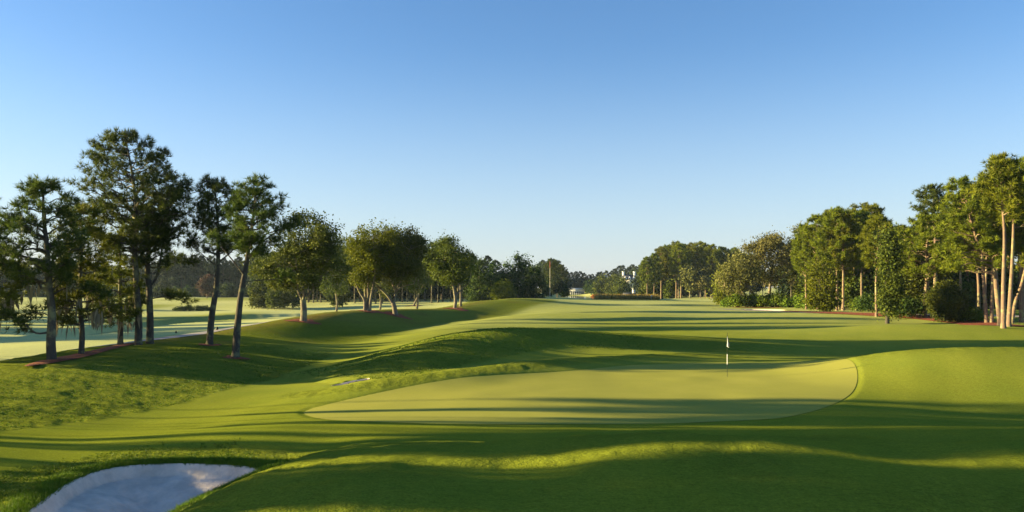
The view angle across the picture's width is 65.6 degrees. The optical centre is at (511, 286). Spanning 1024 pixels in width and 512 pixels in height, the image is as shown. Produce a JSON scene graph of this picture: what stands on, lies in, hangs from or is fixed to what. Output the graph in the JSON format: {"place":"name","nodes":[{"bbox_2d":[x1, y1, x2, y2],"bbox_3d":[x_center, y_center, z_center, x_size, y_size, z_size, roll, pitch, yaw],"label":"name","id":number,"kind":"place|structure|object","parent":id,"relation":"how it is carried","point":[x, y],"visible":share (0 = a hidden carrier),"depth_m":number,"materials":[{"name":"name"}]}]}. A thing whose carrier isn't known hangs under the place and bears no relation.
{"place":"outdoors","nodes":[
{"label":"outdoors","id":0,"kind":"place"},
{"bbox_2d":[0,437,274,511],"bbox_3d":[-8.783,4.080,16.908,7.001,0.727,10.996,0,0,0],"label":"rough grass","id":1,"kind":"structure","parent":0,"point":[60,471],"depth_m":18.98,"materials":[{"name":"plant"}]},
{"bbox_2d":[26,321,270,356],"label":"cart path","id":2,"kind":"structure","parent":0,"point":[190,334],"depth_m":68.53,"materials":[{"name":"concrete"}]},
{"bbox_2d":[0,288,1023,511],"bbox_3d":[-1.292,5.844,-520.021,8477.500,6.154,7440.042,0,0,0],"label":"ground","id":3,"kind":"structure","parent":0,"point":[926,416],"depth_m":27.71,"materials":[{"name":"plant"}]},
{"bbox_2d":[0,198,36,327],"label":"pine tree","id":4,"kind":"object","parent":3,"relation":"on","point":[11,299],"visible":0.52,"depth_m":47.28,"materials":[{"name":"green plant"}]},
{"bbox_2d":[25,343,133,365],"bbox_3d":[-27.310,4.236,51.102,1.399,0.137,17.220,0,0,-8],"label":"mulch strip","id":5,"kind":"object","parent":3,"relation":"on","point":[77,355],"visible":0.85,"depth_m":49.27,"materials":[{"name":"brown wood"}]},
{"bbox_2d":[0,173,113,359],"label":"pine tree","id":6,"kind":"object","parent":5,"relation":"on","point":[48,266],"visible":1,"depth_m":46.46,"materials":[{"name":"green plant"}]},
{"bbox_2d":[42,201,130,353],"bbox_3d":[-27.119,-0.526,50.571,5.266,10.310,5.050,0,0,31],"label":"pine tree","id":7,"kind":"object","parent":5,"relation":"on","point":[95,317],"visible":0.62,"depth_m":50.36,"materials":[{"name":"green plant"}]},
{"bbox_2d":[86,224,148,344],"bbox_3d":[-29.151,-0.099,59.254,4.647,9.395,5.160,0,0,-42],"label":"pine tree","id":8,"kind":"object","parent":3,"relation":"on","point":[117,275],"visible":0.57,"depth_m":58.56,"materials":[{"name":"green plant"}]},
{"bbox_2d":[60,127,192,344],"bbox_3d":[-28.369,-3.699,58.412,9.006,16.591,9.840,0,0,0],"label":"pine tree","id":9,"kind":"object","parent":3,"relation":"on","point":[120,200],"visible":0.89,"depth_m":57.66,"materials":[{"name":"green plant"}]},
{"bbox_2d":[30,463,257,511],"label":"sand bunker","id":10,"kind":"object","parent":3,"relation":"on","point":[162,487],"visible":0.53,"depth_m":18.58},
{"bbox_2d":[0,454,300,511],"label":"bunker edge grass","id":11,"kind":"structure","parent":3,"relation":"on","point":[84,471],"depth_m":18.26,"materials":[{"name":"plant"}]},
{"bbox_2d":[125,175,204,343],"bbox_3d":[-26.110,-2.024,59.567,6.724,13.206,5.524,0,0,0],"label":"pine tree","id":12,"kind":"object","parent":3,"relation":"on","point":[167,261],"visible":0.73,"depth_m":59.59,"materials":[{"name":"green plant"}]},
{"bbox_2d":[173,253,189,288],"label":"pine tree","id":13,"kind":"object","parent":3,"relation":"on","point":[180,272],"visible":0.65,"depth_m":385.70,"materials":[{"name":"green plant"}]},
{"bbox_2d":[183,274,198,288],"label":"broadleaf tree","id":14,"kind":"object","parent":3,"relation":"on","point":[190,279],"visible":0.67,"depth_m":382.69,"materials":[{"name":"plant"}]},
{"bbox_2d":[194,274,214,298],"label":"red leaved tree","id":15,"kind":"object","parent":3,"relation":"on","point":[206,286],"visible":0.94,"depth_m":328.78,"materials":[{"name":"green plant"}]},
{"bbox_2d":[202,255,215,275],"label":"pine tree","id":16,"kind":"object","parent":3,"relation":"on","point":[206,268],"visible":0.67,"depth_m":381.93,"materials":[{"name":"green plant"}]},
{"bbox_2d":[176,171,248,344],"bbox_3d":[-22.413,-2.051,60.247,5.755,13.501,5.088,0,0,31],"label":"pine tree","id":17,"kind":"object","parent":3,"relation":"on","point":[211,221],"visible":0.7,"depth_m":59.86,"materials":[{"name":"green plant"}]},
{"bbox_2d":[220,258,231,278],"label":"pine tree","id":18,"kind":"object","parent":3,"relation":"on","point":[225,273],"visible":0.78,"depth_m":397.81,"materials":[{"name":"green plant"}]},
{"bbox_2d":[220,283,233,297],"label":"tree","id":19,"kind":"object","parent":3,"relation":"on","point":[225,291],"visible":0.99,"depth_m":370.01,"materials":[{"name":"green plant"}]},
{"bbox_2d":[231,256,243,285],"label":"pine tree","id":20,"kind":"object","parent":3,"relation":"on","point":[240,265],"visible":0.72,"depth_m":385.83,"materials":[{"name":"green plant"}]},
{"bbox_2d":[201,171,306,357],"bbox_3d":[-17.209,-1.447,53.346,5.701,13.027,5.710,0,0,-41],"label":"pine tree","id":21,"kind":"object","parent":3,"relation":"on","point":[247,239],"visible":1,"depth_m":53.33,"materials":[{"name":"green plant"}]},
{"bbox_2d":[245,278,268,308],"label":"tree","id":22,"kind":"object","parent":3,"relation":"on","point":[254,292],"visible":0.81,"depth_m":226.80,"materials":[{"name":"plant"}]},
{"bbox_2d":[265,287,284,308],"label":"tree","id":23,"kind":"object","parent":3,"relation":"on","point":[273,299],"visible":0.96,"depth_m":220.20,"materials":[{"name":"plant"}]},
{"bbox_2d":[280,284,300,308],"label":"tree","id":24,"kind":"object","parent":3,"relation":"on","point":[288,297],"visible":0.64,"depth_m":222.85,"materials":[{"name":"plant"}]},
{"bbox_2d":[284,319,320,323],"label":"mulch ring","id":25,"kind":"object","parent":3,"relation":"on","point":[310,321],"visible":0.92,"depth_m":85.81,"materials":[{"name":"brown wood"}]},
{"bbox_2d":[239,207,356,320],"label":"oak tree","id":26,"kind":"object","parent":25,"relation":"on","point":[318,251],"visible":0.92,"depth_m":84.60,"materials":[{"name":"green plant"}]},
{"bbox_2d":[0,327,652,429],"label":"hillside rough grass","id":27,"kind":"structure","parent":3,"relation":"on","point":[335,365],"depth_m":45.24,"materials":[{"name":"plant"}]},
{"bbox_2d":[320,286,339,306],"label":"tree","id":28,"kind":"object","parent":3,"relation":"on","point":[328,297],"visible":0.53,"depth_m":229.74,"materials":[{"name":"plant"}]},
{"bbox_2d":[316,235,352,310],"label":"oak tree","id":29,"kind":"object","parent":3,"relation":"on","point":[336,290],"visible":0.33,"depth_m":188.17,"materials":[{"name":"green plant"}]},
{"bbox_2d":[333,286,354,306],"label":"tree","id":30,"kind":"object","parent":3,"relation":"on","point":[344,298],"visible":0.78,"depth_m":228.01,"materials":[{"name":"plant"}]},
{"bbox_2d":[350,310,383,313],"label":"mulch ring","id":31,"kind":"object","parent":3,"relation":"on","point":[374,311],"visible":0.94,"depth_m":107.36,"materials":[{"name":"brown wood"}]},
{"bbox_2d":[342,217,407,310],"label":"oak tree","id":32,"kind":"object","parent":31,"relation":"on","point":[366,274],"visible":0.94,"depth_m":105.85,"materials":[{"name":"green plant"}]},
{"bbox_2d":[353,228,408,309],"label":"oak tree","id":33,"kind":"object","parent":3,"relation":"on","point":[385,287],"visible":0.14,"depth_m":184.77,"materials":[{"name":"green plant"}]},
{"bbox_2d":[381,311,413,319],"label":"mulch ring","id":34,"kind":"object","parent":3,"relation":"on","point":[392,314],"visible":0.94,"depth_m":109.53,"materials":[{"name":"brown wood"}]},
{"bbox_2d":[369,221,436,315],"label":"oak tree","id":35,"kind":"object","parent":34,"relation":"on","point":[414,243],"visible":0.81,"depth_m":108.12,"materials":[{"name":"green plant"}]},
{"bbox_2d":[401,234,437,308],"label":"oak tree","id":36,"kind":"object","parent":3,"relation":"on","point":[420,283],"visible":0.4,"depth_m":189.07,"materials":[{"name":"green plant"}]},
{"bbox_2d":[425,279,445,299],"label":"broadleaf tree","id":37,"kind":"object","parent":3,"relation":"on","point":[434,289],"visible":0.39,"depth_m":284.16,"materials":[{"name":"plant"}]},
{"bbox_2d":[446,308,467,310],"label":"mulch ring","id":38,"kind":"object","parent":3,"relation":"on","point":[461,309],"visible":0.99,"depth_m":133.19,"materials":[{"name":"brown wood"}]},
{"bbox_2d":[419,229,478,307],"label":"oak tree","id":39,"kind":"object","parent":38,"relation":"on","point":[451,258],"visible":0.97,"depth_m":133.44,"materials":[{"name":"green plant"}]},
{"bbox_2d":[464,257,491,301],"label":"evergreen tree","id":40,"kind":"object","parent":3,"relation":"on","point":[478,282],"visible":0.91,"depth_m":230.81,"materials":[{"name":"green plant"}]},
{"bbox_2d":[477,261,502,299],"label":"evergreen tree","id":41,"kind":"object","parent":3,"relation":"on","point":[493,277],"visible":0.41,"depth_m":234.53,"materials":[{"name":"green plant"}]},
{"bbox_2d":[487,277,517,299],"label":"bush","id":42,"kind":"object","parent":3,"relation":"on","point":[503,290],"visible":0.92,"depth_m":222.44,"materials":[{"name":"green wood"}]},
{"bbox_2d":[498,257,519,292],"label":"evergreen tree","id":43,"kind":"object","parent":3,"relation":"on","point":[502,275],"visible":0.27,"depth_m":243.93,"materials":[{"name":"green plant"}]},
{"bbox_2d":[505,251,525,297],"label":"evergreen tree","id":44,"kind":"object","parent":3,"relation":"on","point":[515,273],"visible":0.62,"depth_m":238.76,"materials":[{"name":"green plant"}]},
{"bbox_2d":[514,251,536,297],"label":"evergreen tree","id":45,"kind":"object","parent":3,"relation":"on","point":[525,267],"visible":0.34,"depth_m":238.58,"materials":[{"name":"green plant"}]},
{"bbox_2d":[517,261,548,297],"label":"evergreen tree","id":46,"kind":"object","parent":3,"relation":"on","point":[529,290],"visible":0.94,"depth_m":234.71,"materials":[{"name":"green plant"}]},
{"bbox_2d":[542,258,558,281],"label":"pine tree","id":47,"kind":"object","parent":3,"relation":"on","point":[552,272],"visible":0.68,"depth_m":359.63,"materials":[{"name":"green plant"}]},
{"bbox_2d":[547,273,565,297],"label":"broadleaf tree","id":48,"kind":"object","parent":3,"relation":"on","point":[556,284],"visible":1,"depth_m":300.64,"materials":[{"name":"plant"}]},
{"bbox_2d":[555,264,569,286],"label":"pine tree","id":49,"kind":"object","parent":3,"relation":"on","point":[563,274],"visible":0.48,"depth_m":366.46,"materials":[{"name":"green plant"}]},
{"bbox_2d":[304,359,856,423],"bbox_3d":[6.463,4.159,34.410,29.115,0.833,15.074,0,0,-44],"label":"putting green","id":50,"kind":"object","parent":3,"relation":"on","point":[680,393],"visible":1,"depth_m":31.96,"materials":[{"name":"plant"}]},
{"bbox_2d":[592,273,609,294],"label":"broadleaf tree","id":51,"kind":"object","parent":3,"relation":"on","point":[598,284],"visible":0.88,"depth_m":527.08,"materials":[{"name":"plant"}]},
{"bbox_2d":[603,272,623,293],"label":"broadleaf tree","id":52,"kind":"object","parent":3,"relation":"on","point":[609,285],"visible":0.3,"depth_m":496.38,"materials":[{"name":"plant"}]},
{"bbox_2d":[611,276,631,294],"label":"broadleaf tree","id":53,"kind":"object","parent":3,"relation":"on","point":[623,285],"visible":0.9,"depth_m":450.70,"materials":[{"name":"plant"}]},
{"bbox_2d":[593,293,660,299],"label":"tall straw grass","id":54,"kind":"structure","parent":3,"relation":"on","point":[607,296],"depth_m":262.79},
{"bbox_2d":[638,256,656,293],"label":"pine tree","id":55,"kind":"object","parent":3,"relation":"on","point":[646,279],"visible":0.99,"depth_m":324.86,"materials":[{"name":"green plant"}]},
{"bbox_2d":[637,282,662,297],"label":"tree","id":56,"kind":"object","parent":3,"relation":"on","point":[650,289],"visible":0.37,"depth_m":341.89,"materials":[{"name":"plant"}]},
{"bbox_2d":[645,253,665,293],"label":"pine tree","id":57,"kind":"object","parent":3,"relation":"on","point":[655,256],"visible":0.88,"depth_m":325.78,"materials":[{"name":"green plant"}]},
{"bbox_2d":[653,246,671,298],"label":"pine tree","id":58,"kind":"object","parent":3,"relation":"on","point":[664,255],"visible":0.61,"depth_m":332.92,"materials":[{"name":"green plant"}]},
{"bbox_2d":[662,278,677,298],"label":"tree","id":59,"kind":"object","parent":3,"relation":"on","point":[668,291],"visible":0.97,"depth_m":338.35,"materials":[{"name":"plant"}]},
{"bbox_2d":[666,243,690,297],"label":"pine tree","id":60,"kind":"object","parent":3,"relation":"on","point":[674,254],"visible":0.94,"depth_m":325.35,"materials":[{"name":"green plant"}]},
{"bbox_2d":[672,243,692,297],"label":"pine tree","id":61,"kind":"object","parent":3,"relation":"on","point":[689,257],"visible":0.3,"depth_m":330.41,"materials":[{"name":"green plant"}]},
{"bbox_2d":[676,263,701,297],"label":"broadleaf tree","id":62,"kind":"object","parent":3,"relation":"on","point":[687,274],"visible":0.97,"depth_m":320.39,"materials":[{"name":"plant"}]},
{"bbox_2d":[690,241,705,296],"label":"pine tree","id":63,"kind":"object","parent":3,"relation":"on","point":[695,251],"visible":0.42,"depth_m":337.36,"materials":[{"name":"green plant"}]},
{"bbox_2d":[688,263,713,297],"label":"broadleaf tree","id":64,"kind":"object","parent":3,"relation":"on","point":[701,280],"visible":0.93,"depth_m":319.04,"materials":[{"name":"plant"}]},
{"bbox_2d":[696,242,714,296],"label":"pine tree","id":65,"kind":"object","parent":3,"relation":"on","point":[700,251],"visible":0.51,"depth_m":329.35,"materials":[{"name":"green plant"}]},
{"bbox_2d":[701,260,719,297],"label":"broadleaf tree","id":66,"kind":"object","parent":3,"relation":"on","point":[710,272],"visible":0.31,"depth_m":321.63,"materials":[{"name":"plant"}]},
{"bbox_2d":[700,243,722,297],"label":"pine tree","id":67,"kind":"object","parent":3,"relation":"on","point":[714,256],"visible":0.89,"depth_m":323.55,"materials":[{"name":"green plant"}]},
{"bbox_2d":[705,261,733,304],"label":"tree","id":68,"kind":"object","parent":3,"relation":"on","point":[717,297],"visible":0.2,"depth_m":189.30,"materials":[{"name":"plant"}]},
{"bbox_2d":[718,246,731,264],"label":"pine tree","id":69,"kind":"object","parent":3,"relation":"on","point":[725,251],"visible":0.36,"depth_m":329.20,"materials":[{"name":"green plant"}]},
{"bbox_2d":[711,250,769,306],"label":"oak tree","id":70,"kind":"object","parent":3,"relation":"on","point":[740,278],"visible":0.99,"depth_m":170.54,"materials":[{"name":"green plant"}]},
{"bbox_2d":[733,225,798,292],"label":"oak tree","id":71,"kind":"object","parent":3,"relation":"on","point":[769,245],"visible":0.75,"depth_m":175.73,"materials":[{"name":"green plant"}]},
{"bbox_2d":[745,306,801,307],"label":"mulch bed","id":72,"kind":"object","parent":3,"relation":"on","point":[764,307],"visible":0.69,"depth_m":166.04,"materials":[{"name":"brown wood"}]},
{"bbox_2d":[727,292,752,306],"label":"shrub","id":73,"kind":"object","parent":72,"relation":"on","point":[737,299],"visible":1,"depth_m":168.90,"materials":[{"name":"green plant"}]},
{"bbox_2d":[751,294,771,306],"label":"shrub","id":74,"kind":"object","parent":72,"relation":"on","point":[760,299],"visible":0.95,"depth_m":168.07,"materials":[{"name":"green plant"}]},
{"bbox_2d":[765,292,789,306],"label":"shrub","id":75,"kind":"object","parent":72,"relation":"on","point":[774,299],"visible":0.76,"depth_m":167.34,"materials":[{"name":"green plant"}]},
{"bbox_2d":[773,270,792,296],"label":"broadleaf tree","id":76,"kind":"object","parent":3,"relation":"on","point":[780,290],"visible":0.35,"depth_m":219.98,"materials":[{"name":"plant"}]},
{"bbox_2d":[787,251,815,296],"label":"broadleaf tree","id":77,"kind":"object","parent":3,"relation":"on","point":[800,281],"visible":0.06,"depth_m":166.78,"materials":[{"name":"plant"}]},
{"bbox_2d":[790,222,815,308],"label":"pine tree","id":78,"kind":"object","parent":3,"relation":"on","point":[798,267],"visible":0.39,"depth_m":153.68,"materials":[{"name":"green plant"}]},
{"bbox_2d":[797,213,833,309],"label":"pine tree","id":79,"kind":"object","parent":3,"relation":"on","point":[816,221],"visible":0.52,"depth_m":148.78,"materials":[{"name":"green plant"}]},
{"bbox_2d":[797,255,844,310],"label":"bushy tree","id":80,"kind":"object","parent":3,"relation":"on","point":[821,285],"visible":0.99,"depth_m":134.15,"materials":[{"name":"plant"}]},
{"bbox_2d":[811,205,858,310],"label":"pine tree","id":81,"kind":"object","parent":3,"relation":"on","point":[828,218],"visible":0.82,"depth_m":140.72,"materials":[{"name":"green plant"}]},
{"bbox_2d":[820,211,862,310],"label":"pine tree","id":82,"kind":"object","parent":3,"relation":"on","point":[848,217],"visible":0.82,"depth_m":140.13,"materials":[{"name":"green plant"}]},
{"bbox_2d":[822,207,861,309],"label":"pine tree","id":83,"kind":"object","parent":3,"relation":"on","point":[849,270],"visible":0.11,"depth_m":148.12,"materials":[{"name":"green plant"}]},
{"bbox_2d":[839,266,873,310],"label":"broadleaf tree","id":84,"kind":"object","parent":3,"relation":"on","point":[852,288],"visible":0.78,"depth_m":147.40,"materials":[{"name":"plant"}]},
{"bbox_2d":[841,208,878,310],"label":"pine tree","id":85,"kind":"object","parent":3,"relation":"on","point":[859,216],"visible":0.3,"depth_m":141.90,"materials":[{"name":"green plant"}]},
{"bbox_2d":[846,202,885,309],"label":"pine tree","id":86,"kind":"object","parent":3,"relation":"on","point":[868,207],"visible":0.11,"depth_m":148.63,"materials":[{"name":"green plant"}]},
{"bbox_2d":[853,290,881,311],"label":"shrub","id":87,"kind":"object","parent":3,"relation":"on","point":[866,300],"visible":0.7,"depth_m":124.53,"materials":[{"name":"green plant"}]},
{"bbox_2d":[857,266,881,309],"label":"broadleaf tree","id":88,"kind":"object","parent":3,"relation":"on","point":[872,277],"visible":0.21,"depth_m":147.61,"materials":[{"name":"plant"}]},
{"bbox_2d":[855,212,900,316],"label":"pine tree","id":89,"kind":"object","parent":3,"relation":"on","point":[878,220],"visible":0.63,"depth_m":109.38,"materials":[{"name":"green plant"}]},
{"bbox_2d":[869,222,912,323],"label":"vine covered tree","id":90,"kind":"object","parent":3,"relation":"on","point":[892,264],"visible":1,"depth_m":94.47,"materials":[{"name":"plant"}]},
{"bbox_2d":[788,311,1023,326],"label":"mulch bed","id":91,"kind":"object","parent":3,"relation":"on","point":[966,322],"visible":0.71,"depth_m":103.14,"materials":[{"name":"brown wood"}]},
{"bbox_2d":[894,294,926,318],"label":"shrub","id":92,"kind":"object","parent":91,"relation":"on","point":[913,306],"visible":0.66,"depth_m":103.27,"materials":[{"name":"green plant"}]},
{"bbox_2d":[895,213,961,317],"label":"pine tree","id":93,"kind":"object","parent":91,"relation":"on","point":[930,269],"visible":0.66,"depth_m":103.04,"materials":[{"name":"green plant"}]},
{"bbox_2d":[917,275,976,321],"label":"bush","id":94,"kind":"object","parent":91,"relation":"on","point":[944,301],"visible":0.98,"depth_m":95.78,"materials":[{"name":"green plant"}]},
{"bbox_2d":[940,185,1002,322],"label":"pine tree","id":95,"kind":"object","parent":91,"relation":"on","point":[998,232],"visible":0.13,"depth_m":93.11,"materials":[{"name":"green plant"}]},
{"bbox_2d":[934,174,1010,325],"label":"pine tree","id":96,"kind":"object","parent":91,"relation":"on","point":[977,225],"visible":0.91,"depth_m":87.66,"materials":[{"name":"green plant"}]},
{"bbox_2d":[960,303,988,321],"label":"shrub","id":97,"kind":"object","parent":91,"relation":"on","point":[975,315],"visible":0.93,"depth_m":95.49,"materials":[{"name":"green plant"}]},
{"bbox_2d":[973,170,1022,322],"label":"pine tree","id":98,"kind":"object","parent":91,"relation":"on","point":[1008,235],"visible":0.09,"depth_m":92.90,"materials":[{"name":"green plant"}]},
{"bbox_2d":[897,246,934,317],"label":"broadleaf tree","id":99,"kind":"object","parent":3,"relation":"on","point":[916,286],"visible":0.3,"depth_m":104.89,"materials":[{"name":"plant"}]},
{"bbox_2d":[907,182,951,286],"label":"pine tree","id":100,"kind":"object","parent":3,"relation":"on","point":[931,192],"visible":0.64,"depth_m":117.57,"materials":[{"name":"green plant"}]},
{"bbox_2d":[945,264,982,306],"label":"broadleaf tree","id":101,"kind":"object","parent":3,"relation":"on","point":[970,285],"visible":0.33,"depth_m":147.24,"materials":[{"name":"green plant"}]},
{"bbox_2d":[951,209,985,308],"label":"pine tree","id":102,"kind":"object","parent":3,"relation":"on","point":[978,293],"visible":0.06,"depth_m":99.05,"materials":[{"name":"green plant"}]},
{"bbox_2d":[964,151,1023,328],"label":"pine tree","id":103,"kind":"object","parent":3,"relation":"on","point":[1002,167],"visible":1,"depth_m":71.63,"materials":[{"name":"green plant"}]},
{"bbox_2d":[970,259,1019,309],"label":"broadleaf tree","id":104,"kind":"object","parent":3,"relation":"on","point":[999,282],"visible":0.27,"depth_m":149.52,"materials":[{"name":"plant"}]},
{"bbox_2d":[992,169,1023,326],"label":"pine tree","id":105,"kind":"object","parent":3,"relation":"on","point":[1016,216],"visible":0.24,"depth_m":75.31,"materials":[{"name":"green plant"}]},
{"bbox_2d":[1008,156,1023,322],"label":"pine tree","id":106,"kind":"object","parent":3,"relation":"on","point":[1021,297],"visible":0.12,"depth_m":92.96,"materials":[{"name":"green plant"}]},
{"bbox_2d":[1011,211,1023,322],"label":"pine tree","id":107,"kind":"object","parent":3,"relation":"on","point":[1020,246],"visible":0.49,"depth_m":91.95,"materials":[{"name":"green plant"}]},
{"bbox_2d":[0,0,1023,287],"label":"sky","id":108,"kind":"structure","parent":0,"point":[589,136],"materials":[{"name":"blue"}]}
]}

